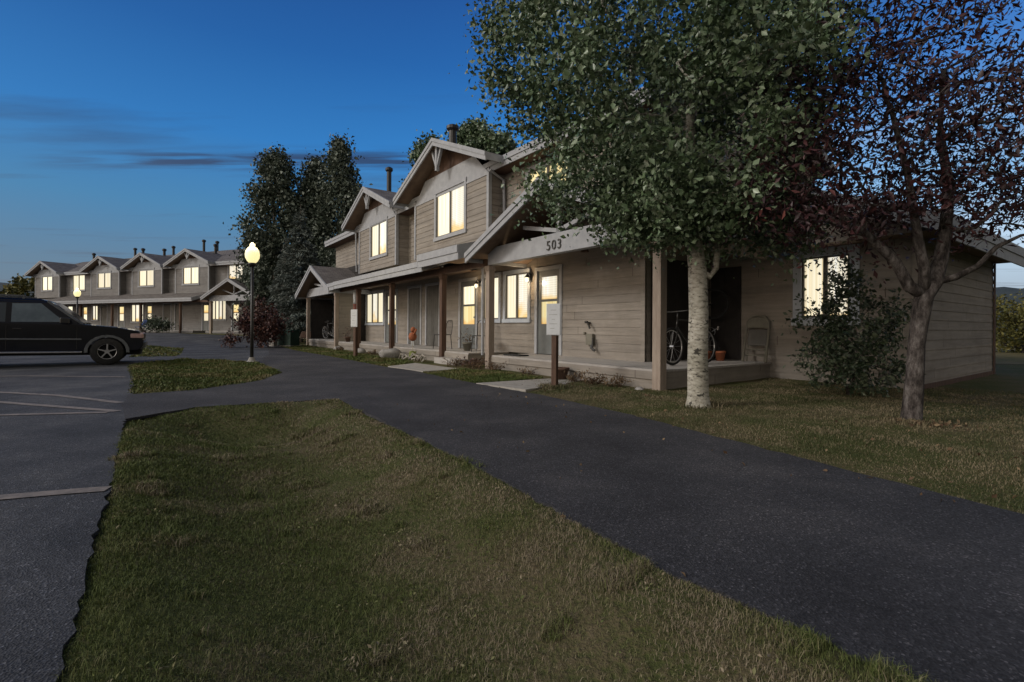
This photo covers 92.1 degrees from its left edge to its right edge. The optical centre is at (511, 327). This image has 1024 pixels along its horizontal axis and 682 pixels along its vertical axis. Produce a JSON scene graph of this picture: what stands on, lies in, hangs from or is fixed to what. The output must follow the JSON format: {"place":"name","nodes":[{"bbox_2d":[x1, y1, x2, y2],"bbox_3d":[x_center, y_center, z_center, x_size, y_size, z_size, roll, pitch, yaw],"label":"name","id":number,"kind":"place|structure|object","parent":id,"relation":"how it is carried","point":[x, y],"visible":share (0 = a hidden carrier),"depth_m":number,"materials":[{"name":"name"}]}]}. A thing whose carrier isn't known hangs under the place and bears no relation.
{"place":"outdoors","nodes":[
{"label":"outdoors","id":0,"kind":"place"},
{"bbox_2d":[0,332,283,681],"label":"parking lot","id":1,"kind":"structure","parent":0,"point":[46,549],"depth_m":3.18,"materials":[{"name":"asphalt"}]},
{"bbox_2d":[0,411,109,415],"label":"parking line","id":2,"kind":"object","parent":1,"relation":"on","point":[54,413],"visible":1,"depth_m":5.51,"materials":[{"name":"paint"}]},
{"bbox_2d":[0,486,110,498],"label":"parking line","id":3,"kind":"object","parent":1,"relation":"on","point":[51,492],"visible":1,"depth_m":2.92,"materials":[{"name":"paint"}]},
{"bbox_2d":[0,401,120,411],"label":"parking line","id":4,"kind":"object","parent":1,"relation":"on","point":[98,409],"visible":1,"depth_m":5.99,"materials":[{"name":"paint"}]},
{"bbox_2d":[0,392,121,402],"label":"parking line","id":5,"kind":"object","parent":1,"relation":"on","point":[112,401],"visible":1,"depth_m":6.82,"materials":[{"name":"paint"}]},
{"bbox_2d":[0,294,146,364],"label":"parked car","id":6,"kind":"object","parent":1,"relation":"on","point":[32,326],"visible":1,"depth_m":11.76,"materials":[{"name":"black paint"}]},
{"bbox_2d":[68,376,119,376],"bbox_3d":[-9.466,0.942,9.409,4.128,0.001,0.368,0,0,-5],"label":"parking line","id":7,"kind":"object","parent":1,"relation":"on","point":[93,376],"visible":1,"depth_m":9.48,"materials":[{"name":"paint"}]},
{"bbox_2d":[129,345,183,356],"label":"grass","id":8,"kind":"structure","parent":0,"point":[162,351],"depth_m":18.24,"materials":[{"name":"plant"}]},
{"bbox_2d":[127,358,281,393],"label":"grass","id":9,"kind":"structure","parent":0,"point":[186,371],"depth_m":10.42,"materials":[{"name":"plant"}]},
{"bbox_2d":[388,363,455,371],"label":"walkway slab","id":10,"kind":"structure","parent":0,"point":[419,367],"depth_m":11.82,"materials":[{"name":"concrete"}]},
{"bbox_2d":[0,282,1023,329],"bbox_3d":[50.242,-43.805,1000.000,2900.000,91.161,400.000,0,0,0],"label":"hills","id":11,"kind":"structure","parent":0,"point":[1008,291],"depth_m":939.96,"materials":[{"name":"plant"}]},
{"bbox_2d":[0,0,1023,287],"label":"sky","id":12,"kind":"structure","parent":0,"point":[126,125],"materials":[{"name":"blue"}]},
{"bbox_2d":[476,378,579,391],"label":"walkway slab","id":13,"kind":"structure","parent":0,"point":[524,385],"depth_m":8.44,"materials":[{"name":"concrete"}]},
{"bbox_2d":[558,367,569,379],"bbox_3d":[0.934,0.875,9.362,0.318,0.220,0.318,0,0,0],"label":"flower pot","id":14,"kind":"object","parent":13,"relation":"on","point":[562,374],"visible":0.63,"depth_m":9.25,"materials":[{"name":"brown ceramic"}]},
{"bbox_2d":[39,330,1023,681],"bbox_3d":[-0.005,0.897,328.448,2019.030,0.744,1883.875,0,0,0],"label":"ground","id":15,"kind":"structure","parent":0,"point":[1006,378],"depth_m":2.17,"materials":[{"name":"plant"}]},
{"bbox_2d":[0,276,33,296],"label":"scrub bush","id":16,"kind":"object","parent":15,"relation":"on","point":[25,288],"visible":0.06,"depth_m":63.14,"materials":[{"name":"green plant"}]},
{"bbox_2d":[0,273,34,296],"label":"scrub bush","id":17,"kind":"object","parent":15,"relation":"on","point":[32,279],"visible":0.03,"depth_m":72.93,"materials":[{"name":"green plant"}]},
{"bbox_2d":[73,288,80,313],"bbox_3d":[-27.596,-0.842,31.300,0.370,3.280,0.370,0,0,0],"label":"street lamp","id":18,"kind":"object","parent":15,"relation":"on","point":[77,292],"visible":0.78,"depth_m":31.26,"materials":[{"name":"glass"}]},
{"bbox_2d":[24,239,281,334],"bbox_3d":[-29.794,-3.354,43.754,31.620,8.420,9.615,0,0,23],"label":"townhouse row","id":19,"kind":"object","parent":15,"relation":"on","point":[189,290],"visible":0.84,"depth_m":39.59,"materials":[{"name":"wood"}]},
{"bbox_2d":[41,274,52,291],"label":"window","id":20,"kind":"structure","parent":19,"relation":"in","point":[46,282],"depth_m":45.75,"materials":[{"name":"yellow"}]},
{"bbox_2d":[72,274,85,290],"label":"window","id":21,"kind":"structure","parent":19,"relation":"in","point":[78,281],"depth_m":44.60,"materials":[{"name":"yellow"}]},
{"bbox_2d":[82,305,87,320],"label":"door","id":22,"kind":"structure","parent":19,"relation":"in","point":[85,307],"depth_m":44.22,"materials":[{"name":"paint"}]},
{"bbox_2d":[91,305,97,320],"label":"window","id":23,"kind":"structure","parent":19,"relation":"in","point":[94,307],"depth_m":43.57,"materials":[{"name":"yellow"}]},
{"bbox_2d":[96,270,111,288],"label":"window","id":24,"kind":"structure","parent":19,"relation":"in","point":[103,280],"depth_m":42.18,"materials":[{"name":"yellow"}]},
{"bbox_2d":[100,304,107,325],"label":"door","id":25,"kind":"structure","parent":19,"relation":"in","point":[103,307],"depth_m":43.03,"materials":[{"name":"wood"}]},
{"bbox_2d":[118,304,124,327],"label":"door","id":26,"kind":"structure","parent":19,"relation":"in","point":[121,307],"depth_m":42.09,"materials":[{"name":"paint"}]},
{"bbox_2d":[130,304,143,322],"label":"window","id":27,"kind":"structure","parent":19,"relation":"in","point":[134,312],"depth_m":41.27,"materials":[{"name":"yellow"}]},
{"bbox_2d":[137,268,154,286],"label":"window","id":28,"kind":"structure","parent":19,"relation":"in","point":[145,278],"depth_m":39.89,"materials":[{"name":"yellow"}]},
{"bbox_2d":[146,303,152,329],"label":"door","id":29,"kind":"structure","parent":19,"relation":"in","point":[149,306],"depth_m":40.58,"materials":[{"name":"paint"}]},
{"bbox_2d":[163,303,171,329],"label":"door","id":30,"kind":"structure","parent":19,"relation":"in","point":[167,307],"depth_m":39.62,"materials":[{"name":"wood"}]},
{"bbox_2d":[174,303,182,329],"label":"door","id":31,"kind":"structure","parent":19,"relation":"in","point":[176,305],"depth_m":39.14,"materials":[{"name":"wood"}]},
{"bbox_2d":[182,264,199,285],"bbox_3d":[-24.561,-3.975,37.734,2.030,1.540,0.110,0,0,23],"label":"window","id":32,"kind":"structure","parent":19,"relation":"in","point":[190,276],"depth_m":37.74,"materials":[{"name":"yellow"}]},
{"bbox_2d":[202,302,208,329],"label":"door","id":33,"kind":"structure","parent":19,"relation":"in","point":[205,305],"depth_m":37.85,"materials":[{"name":"paint"}]},
{"bbox_2d":[213,301,226,319],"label":"window","id":34,"kind":"structure","parent":19,"relation":"in","point":[219,307],"depth_m":37.19,"materials":[{"name":"yellow"}]},
{"bbox_2d":[227,264,243,278],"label":"window","id":35,"kind":"structure","parent":19,"relation":"in","point":[230,268],"depth_m":36.64,"materials":[{"name":"yellow"}]},
{"bbox_2d":[231,301,239,330],"bbox_3d":[-20.418,-0.817,36.499,0.930,2.170,0.095,0,0,23],"label":"door","id":36,"kind":"structure","parent":19,"relation":"in","point":[233,312],"depth_m":36.56,"materials":[{"name":"paint"}]},
{"bbox_2d":[136,313,178,332],"bbox_3d":[-25.845,-0.209,35.782,2.818,1.899,2.052,0,0,0],"label":"dark shrub","id":37,"kind":"object","parent":15,"relation":"on","point":[158,324],"visible":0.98,"depth_m":35.64,"materials":[{"name":"green plant"}]},
{"bbox_2d":[219,330,240,347],"bbox_3d":[-12.698,0.587,22.216,1.272,0.963,0.914,0,0,44],"label":"barberry shrub","id":38,"kind":"object","parent":15,"relation":"on","point":[228,337],"visible":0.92,"depth_m":22.11,"materials":[{"name":"red plant"}]},
{"bbox_2d":[245,243,259,361],"bbox_3d":[-7.087,-0.659,13.450,0.370,3.280,0.370,0,0,0],"label":"street lamp","id":39,"kind":"object","parent":15,"relation":"on","point":[252,255],"visible":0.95,"depth_m":13.41,"materials":[{"name":"metal"}]},
{"bbox_2d":[230,224,280,300],"bbox_3d":[-18.202,-3.557,35.503,4.089,8.127,3.683,0,0,0],"label":"cottonwood tree","id":40,"kind":"object","parent":15,"relation":"on","point":[240,276],"visible":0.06,"depth_m":34.65,"materials":[{"name":"green plant"}]},
{"bbox_2d":[229,295,293,347],"bbox_3d":[-11.398,-0.130,22.541,2.638,2.724,2.555,0,0,-26],"label":"barberry shrub","id":41,"kind":"object","parent":15,"relation":"on","point":[265,324],"visible":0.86,"depth_m":22.29,"materials":[{"name":"purple plant"}]},
{"bbox_2d":[223,141,309,314],"bbox_3d":[-16.348,-6.031,33.860,6.262,13.200,5.480,0,0,0],"label":"cottonwood tree","id":42,"kind":"object","parent":15,"relation":"on","point":[275,170],"visible":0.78,"depth_m":33.03,"materials":[{"name":"green plant"}]},
{"bbox_2d":[264,242,295,327],"bbox_3d":[-14.407,-2.354,31.484,3.687,6.200,3.650,0,0,0],"label":"spruce tree","id":43,"kind":"object","parent":15,"relation":"on","point":[276,280],"visible":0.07,"depth_m":31.15,"materials":[{"name":"green plant"}]},
{"bbox_2d":[277,330,301,345],"bbox_3d":[-11.053,0.564,24.400,1.000,0.850,0.760,0,0,20],"label":"utility box","id":44,"kind":"object","parent":15,"relation":"on","point":[291,339],"visible":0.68,"depth_m":24.14,"materials":[{"name":"green paint"}]},
{"bbox_2d":[255,204,332,341],"bbox_3d":[-12.414,-3.191,29.439,5.214,8.200,4.876,0,0,-39],"label":"spruce tree","id":45,"kind":"object","parent":15,"relation":"on","point":[297,269],"visible":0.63,"depth_m":28.82,"materials":[{"name":"green plant"}]},
{"bbox_2d":[300,331,310,338],"bbox_3d":[-11.255,0.588,26.991,1.504,0.700,0.536,0,0,-10],"label":"wheelbarrow","id":46,"kind":"object","parent":15,"relation":"on","point":[303,335],"visible":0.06,"depth_m":26.77,"materials":[{"name":"brown metal"}]},
{"bbox_2d":[283,153,334,306],"bbox_3d":[-14.126,-6.076,35.392,4.458,13.208,4.786,0,0,32],"label":"cottonwood tree","id":47,"kind":"object","parent":15,"relation":"on","point":[308,177],"visible":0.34,"depth_m":34.73,"materials":[{"name":"green plant"}]},
{"bbox_2d":[301,128,372,317],"bbox_3d":[-11.664,-6.370,33.497,4.998,14.328,5.074,0,0,0],"label":"cottonwood tree","id":48,"kind":"object","parent":15,"relation":"on","point":[338,168],"visible":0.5,"depth_m":32.76,"materials":[{"name":"green plant"}]},
{"bbox_2d":[317,177,362,307],"bbox_3d":[-10.727,-4.610,32.658,4.390,10.567,4.423,0,0,14],"label":"cottonwood tree","id":49,"kind":"object","parent":15,"relation":"on","point":[351,195],"visible":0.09,"depth_m":32.19,"materials":[{"name":"green plant"}]},
{"bbox_2d":[281,345,412,366],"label":"grass","id":50,"kind":"structure","parent":15,"relation":"on","point":[374,359],"depth_m":16.25,"materials":[{"name":"plant"}]},
{"bbox_2d":[351,309,357,355],"bbox_3d":[-5.208,0.222,16.389,0.307,1.611,0.134,0,0,30],"label":"sign post","id":51,"kind":"object","parent":15,"relation":"on","point":[354,318],"visible":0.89,"depth_m":16.35,"materials":[{"name":"wood"}]},
{"bbox_2d":[358,348,365,352],"bbox_3d":[-5.631,0.909,18.295,0.392,0.259,0.350,0,0,15],"label":"rock","id":52,"kind":"object","parent":15,"relation":"on","point":[361,350],"visible":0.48,"depth_m":18.20,"materials":[{"name":"stone"}]},
{"bbox_2d":[379,348,401,357],"bbox_3d":[-3.855,0.841,15.648,0.674,0.341,0.494,0,0,18],"label":"rock","id":53,"kind":"object","parent":15,"relation":"on","point":[392,353],"visible":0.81,"depth_m":15.47,"materials":[{"name":"stone"}]},
{"bbox_2d":[408,327,416,350],"bbox_3d":[-3.029,0.488,15.027,0.258,0.990,0.420,0,0,-11],"label":"garden ornament","id":54,"kind":"object","parent":15,"relation":"on","point":[412,336],"visible":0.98,"depth_m":14.99,"materials":[{"name":"orange ceramic"}]},
{"bbox_2d":[398,353,426,361],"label":"plant","id":55,"kind":"object","parent":15,"relation":"on","point":[422,358],"visible":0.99,"depth_m":14.17,"materials":[{"name":"plant"}]},
{"bbox_2d":[397,129,440,187],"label":"cottonwood tree","id":56,"kind":"object","parent":15,"relation":"on","point":[417,151],"visible":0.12,"depth_m":42.98,"materials":[{"name":"green plant"}]},
{"bbox_2d":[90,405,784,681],"bbox_3d":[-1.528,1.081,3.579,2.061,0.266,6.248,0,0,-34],"label":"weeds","id":57,"kind":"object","parent":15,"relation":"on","point":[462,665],"visible":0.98,"depth_m":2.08,"materials":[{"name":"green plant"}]},
{"bbox_2d":[442,356,461,366],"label":"dry plant","id":58,"kind":"object","parent":15,"relation":"on","point":[456,364],"visible":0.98,"depth_m":12.17,"materials":[{"name":"beige plant"}]},
{"bbox_2d":[460,356,484,366],"bbox_3d":[-0.926,0.843,12.160,0.796,0.283,0.592,0,0,11],"label":"dry plant","id":59,"kind":"object","parent":15,"relation":"on","point":[475,360],"visible":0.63,"depth_m":12.06,"materials":[{"name":"brown plant"}]},
{"bbox_2d":[440,111,507,153],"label":"cottonwood tree","id":60,"kind":"object","parent":15,"relation":"on","point":[472,133],"visible":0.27,"depth_m":40.67,"materials":[{"name":"green plant"}]},
{"bbox_2d":[462,358,488,368],"bbox_3d":[-0.872,0.865,11.680,0.683,0.312,0.683,0,0,0],"label":"dry plant","id":61,"kind":"object","parent":15,"relation":"on","point":[476,364],"visible":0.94,"depth_m":11.64,"materials":[{"name":"brown plant"}]},
{"bbox_2d":[421,368,542,382],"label":"grass","id":62,"kind":"structure","parent":15,"relation":"on","point":[477,377],"depth_m":9.92,"materials":[{"name":"plant"}]},
{"bbox_2d":[483,361,506,370],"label":"dry plant","id":63,"kind":"object","parent":15,"relation":"on","point":[492,365],"visible":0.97,"depth_m":11.09,"materials":[{"name":"beige plant"}]},
{"bbox_2d":[490,129,522,154],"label":"cottonwood tree","id":64,"kind":"object","parent":15,"relation":"on","point":[510,144],"visible":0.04,"depth_m":42.05,"materials":[{"name":"green plant"}]},
{"bbox_2d":[517,366,537,374],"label":"dry plant","id":65,"kind":"object","parent":15,"relation":"on","point":[524,371],"visible":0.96,"depth_m":10.32,"materials":[{"name":"beige plant"}]},
{"bbox_2d":[546,304,560,385],"bbox_3d":[0.703,0.335,8.131,0.256,1.438,0.112,0,0,30],"label":"sign post","id":66,"kind":"object","parent":15,"relation":"on","point":[553,330],"visible":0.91,"depth_m":8.09,"materials":[{"name":"brown wood"}]},
{"bbox_2d":[536,381,572,389],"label":"grass tufts","id":67,"kind":"object","parent":15,"relation":"on","point":[559,385],"visible":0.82,"depth_m":8.03,"materials":[{"name":"plant"}]},
{"bbox_2d":[564,371,585,381],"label":"dry plant","id":68,"kind":"object","parent":15,"relation":"on","point":[571,377],"visible":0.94,"depth_m":8.91,"materials":[{"name":"brown plant"}]},
{"bbox_2d":[576,369,607,384],"bbox_3d":[1.412,0.859,8.605,0.583,0.310,0.554,0,0,0],"label":"dry plant","id":69,"kind":"object","parent":15,"relation":"on","point":[592,380],"visible":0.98,"depth_m":8.58,"materials":[{"name":"brown plant"}]},
{"bbox_2d":[603,373,633,386],"bbox_3d":[1.748,0.901,8.258,0.464,0.243,0.433,0,0,-23],"label":"dry plant","id":70,"kind":"object","parent":15,"relation":"on","point":[621,379],"visible":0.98,"depth_m":8.22,"materials":[{"name":"brown plant"}]},
{"bbox_2d":[295,54,1023,390],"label":"townhouse row","id":71,"kind":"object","parent":15,"relation":"on","point":[429,248],"visible":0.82,"depth_m":10.98,"materials":[{"name":"wood"}]},
{"bbox_2d":[322,320,333,338],"bbox_3d":[-9.169,0.125,24.874,1.714,0.989,0.564,0,6,42],"label":"bicycle","id":72,"kind":"object","parent":71,"relation":"on","point":[329,332],"visible":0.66,"depth_m":24.98,"materials":[{"name":"metal"}]},
{"bbox_2d":[343,326,351,341],"bbox_3d":[-7.022,0.292,21.035,0.452,0.679,0.367,0,0,0],"label":"flower pot","id":73,"kind":"object","parent":71,"relation":"on","point":[347,339],"visible":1,"depth_m":20.96,"materials":[{"name":"brown ceramic"}]},
{"bbox_2d":[353,292,355,308],"bbox_3d":[-6.281,-1.010,19.749,0.143,0.750,0.150,0,0,-36],"label":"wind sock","id":74,"kind":"object","parent":71,"relation":"hanging from","point":[354,296],"visible":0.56,"depth_m":19.70,"materials":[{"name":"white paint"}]},
{"bbox_2d":[365,289,384,324],"bbox_3d":[-5.980,-0.833,21.501,0.110,1.500,2.260,0,0,-36],"label":"window","id":75,"kind":"structure","parent":71,"relation":"in","point":[374,301],"depth_m":21.53,"materials":[{"name":"yellow"}]},
{"bbox_2d":[369,216,387,260],"bbox_3d":[-5.347,-3.529,19.799,0.110,1.520,1.960,0,0,-36],"label":"window","id":76,"kind":"structure","parent":71,"relation":"in","point":[378,244],"depth_m":19.78,"materials":[{"name":"yellow"}]},
{"bbox_2d":[384,289,397,342],"bbox_3d":[-4.884,-0.442,20.006,0.110,2.150,1.350,0,0,-36],"label":"door","id":77,"kind":"structure","parent":71,"relation":"in","point":[386,294],"depth_m":20.33,"materials":[{"name":"paint"}]},
{"bbox_2d":[407,285,421,344],"bbox_3d":[-3.576,-0.445,18.217,0.095,2.170,1.180,0,0,-36],"label":"door","id":78,"kind":"structure","parent":71,"relation":"in","point":[414,296],"depth_m":18.17,"materials":[{"name":"wood"}]},
{"bbox_2d":[425,282,438,345],"bbox_3d":[-2.711,-0.440,17.031,0.095,2.170,1.120,0,0,-36],"label":"door","id":79,"kind":"structure","parent":71,"relation":"in","point":[431,292],"depth_m":17.07,"materials":[{"name":"wood"}]},
{"bbox_2d":[433,320,452,348],"bbox_3d":[-2.076,0.224,14.898,0.490,0.872,0.437,0,0,-36],"label":"patio chair","id":80,"kind":"object","parent":71,"relation":"on","point":[448,328],"visible":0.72,"depth_m":14.92,"materials":[{"name":"black metal"}]},
{"bbox_2d":[433,177,466,241],"bbox_3d":[-1.887,-3.535,15.039,0.110,1.610,2.030,0,0,-36],"label":"window","id":81,"kind":"structure","parent":71,"relation":"in","point":[450,209],"depth_m":15.01,"materials":[{"name":"yellow"}]},
{"bbox_2d":[458,328,474,350],"bbox_3d":[-1.269,0.314,13.735,0.489,0.698,0.486,0,0,0],"label":"flower pot","id":82,"kind":"object","parent":71,"relation":"on","point":[467,346],"visible":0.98,"depth_m":13.62,"materials":[{"name":"ceramic"}]},
{"bbox_2d":[458,277,477,348],"bbox_3d":[-1.329,-0.422,15.118,0.110,2.150,1.120,0,0,-36],"label":"door","id":83,"kind":"structure","parent":71,"relation":"in","point":[467,292],"depth_m":15.16,"materials":[{"name":"paint"}]},
{"bbox_2d":[471,320,484,351],"bbox_3d":[-0.837,0.231,13.471,0.437,0.872,0.490,0,0,14],"label":"patio chair","id":84,"kind":"object","parent":71,"relation":"on","point":[476,336],"visible":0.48,"depth_m":13.66,"materials":[{"name":"black metal"}]},
{"bbox_2d":[480,272,501,322],"bbox_3d":[-0.590,-0.823,14.082,0.110,1.400,1.040,0,0,-36],"label":"window","id":85,"kind":"structure","parent":71,"relation":"in","point":[497,294],"depth_m":13.88,"materials":[{"name":"yellow"}]},
{"bbox_2d":[503,354,528,356],"bbox_3d":[0.090,0.653,11.529,0.280,0.030,0.640,0,0,-36],"label":"doormat","id":86,"kind":"object","parent":71,"relation":"on","point":[519,355],"visible":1,"depth_m":11.48,"materials":[{"name":"rubber"}]},
{"bbox_2d":[502,268,530,322],"bbox_3d":[0.128,-0.819,13.096,0.110,1.400,1.240,0,0,-36],"label":"window","id":87,"kind":"structure","parent":71,"relation":"in","point":[516,291],"depth_m":13.09,"materials":[{"name":"yellow"}]},
{"bbox_2d":[525,153,569,188],"bbox_3d":[0.877,-3.435,12.085,0.110,1.320,1.780,0,0,-36],"label":"window","id":88,"kind":"structure","parent":71,"relation":"in","point":[548,168],"depth_m":12.32,"materials":[{"name":"yellow"}]},
{"bbox_2d":[534,264,562,354],"bbox_3d":[0.897,-0.410,12.048,0.110,2.150,1.020,0,0,-36],"label":"door","id":89,"kind":"structure","parent":71,"relation":"in","point":[548,279],"depth_m":12.18,"materials":[{"name":"paint"}]},
{"bbox_2d":[651,257,706,360],"bbox_3d":[3.503,-0.351,10.259,1.880,2.060,0.009,0,0,-36],"label":"closet door","id":90,"kind":"structure","parent":71,"relation":"in","point":[677,272],"depth_m":10.17,"materials":[{"name":"wood"}]},
{"bbox_2d":[666,310,715,364],"bbox_3d":[3.271,0.191,9.110,1.714,0.989,0.564,0,-3,-36],"label":"bicycle","id":91,"kind":"object","parent":71,"relation":"on","point":[675,330],"visible":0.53,"depth_m":8.93,"materials":[{"name":"metal"}]},
{"bbox_2d":[708,288,728,359],"bbox_3d":[4.104,-0.013,10.655,0.564,1.714,0.989,-2,11,-44],"label":"bicycle","id":92,"kind":"object","parent":71,"relation":"on","point":[724,311],"visible":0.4,"depth_m":10.41,"materials":[{"name":"metal"}]},
{"bbox_2d":[715,351,725,360],"bbox_3d":[4.292,0.594,10.169,0.223,0.200,0.223,0,0,0],"label":"flower pot","id":93,"kind":"object","parent":71,"relation":"on","point":[720,355],"visible":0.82,"depth_m":10.10,"materials":[{"name":"ceramic"}]},
{"bbox_2d":[711,266,740,359],"bbox_3d":[4.587,-0.295,10.602,0.018,1.960,0.680,0,0,-36],"label":"closet door","id":94,"kind":"structure","parent":71,"relation":"in","point":[728,337],"depth_m":10.53,"materials":[{"name":"wood"}]},
{"bbox_2d":[742,315,769,362],"bbox_3d":[4.935,0.225,9.935,0.092,0.979,0.488,18,-11,-41],"label":"folding chair","id":95,"kind":"object","parent":71,"relation":"on","point":[758,337],"visible":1,"depth_m":9.94,"materials":[{"name":"plastic"}]},
{"bbox_2d":[791,244,860,325],"bbox_3d":[5.753,-0.743,9.061,0.110,1.430,1.140,0,0,-36],"label":"window","id":96,"kind":"structure","parent":71,"relation":"in","point":[812,282],"depth_m":9.19,"materials":[{"name":"yellow"}]},
{"bbox_2d":[448,0,885,408],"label":"aspen tree","id":97,"kind":"object","parent":15,"relation":"on","point":[636,203],"visible":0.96,"depth_m":5.42,"materials":[{"name":"green plant"}]},
{"bbox_2d":[674,400,725,409],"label":"grass tufts","id":98,"kind":"object","parent":15,"relation":"on","point":[713,405],"visible":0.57,"depth_m":6.09,"materials":[{"name":"plant"}]},
{"bbox_2d":[481,382,1023,501],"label":"fallen leaves","id":99,"kind":"object","parent":15,"relation":"on","point":[950,448],"visible":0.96,"depth_m":4.02,"materials":[{"name":"plant"}]},
{"bbox_2d":[518,377,1023,513],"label":"grass","id":100,"kind":"structure","parent":15,"relation":"on","point":[957,449],"depth_m":5.24,"materials":[{"name":"plant"}]},
{"bbox_2d":[772,247,930,397],"bbox_3d":[5.066,0.003,7.340,2.054,2.318,1.409,0,0,0],"label":"leafy bush","id":101,"kind":"object","parent":15,"relation":"on","point":[837,329],"visible":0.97,"depth_m":7.20,"materials":[{"name":"green plant"}]},
{"bbox_2d":[686,0,1023,420],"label":"plum tree","id":102,"kind":"object","parent":15,"relation":"on","point":[932,280],"visible":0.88,"depth_m":5.09,"materials":[{"name":"purple plant"}]},
{"bbox_2d":[876,412,942,427],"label":"grass tufts","id":103,"kind":"object","parent":15,"relation":"on","point":[886,417],"visible":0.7,"depth_m":5.13,"materials":[{"name":"plant"}]},
{"bbox_2d":[889,417,991,429],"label":"fallen leaves","id":104,"kind":"object","parent":15,"relation":"on","point":[934,423],"visible":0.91,"depth_m":5.00,"materials":[{"name":"plant"}]},
{"bbox_2d":[996,282,1023,353],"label":"scrub bush","id":105,"kind":"object","parent":15,"relation":"on","point":[1010,320],"visible":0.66,"depth_m":19.55,"materials":[{"name":"green plant"}]},
{"bbox_2d":[998,294,1023,337],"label":"scrub bush","id":106,"kind":"object","parent":15,"relation":"on","point":[1018,314],"visible":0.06,"depth_m":23.54,"materials":[{"name":"green plant"}]},
{"bbox_2d":[121,344,1023,681],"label":"path","id":107,"kind":"structure","parent":0,"point":[911,576],"depth_m":2.67,"materials":[{"name":"grey asphalt"}]},
{"bbox_2d":[381,404,685,575],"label":"fallen leaves","id":108,"kind":"object","parent":107,"relation":"on","point":[562,515],"visible":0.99,"depth_m":3.58,"materials":[{"name":"plant"}]},
{"bbox_2d":[996,333,1023,364],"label":"meadow","id":109,"kind":"structure","parent":0,"point":[1004,357],"depth_m":16.84,"materials":[{"name":"plant"}]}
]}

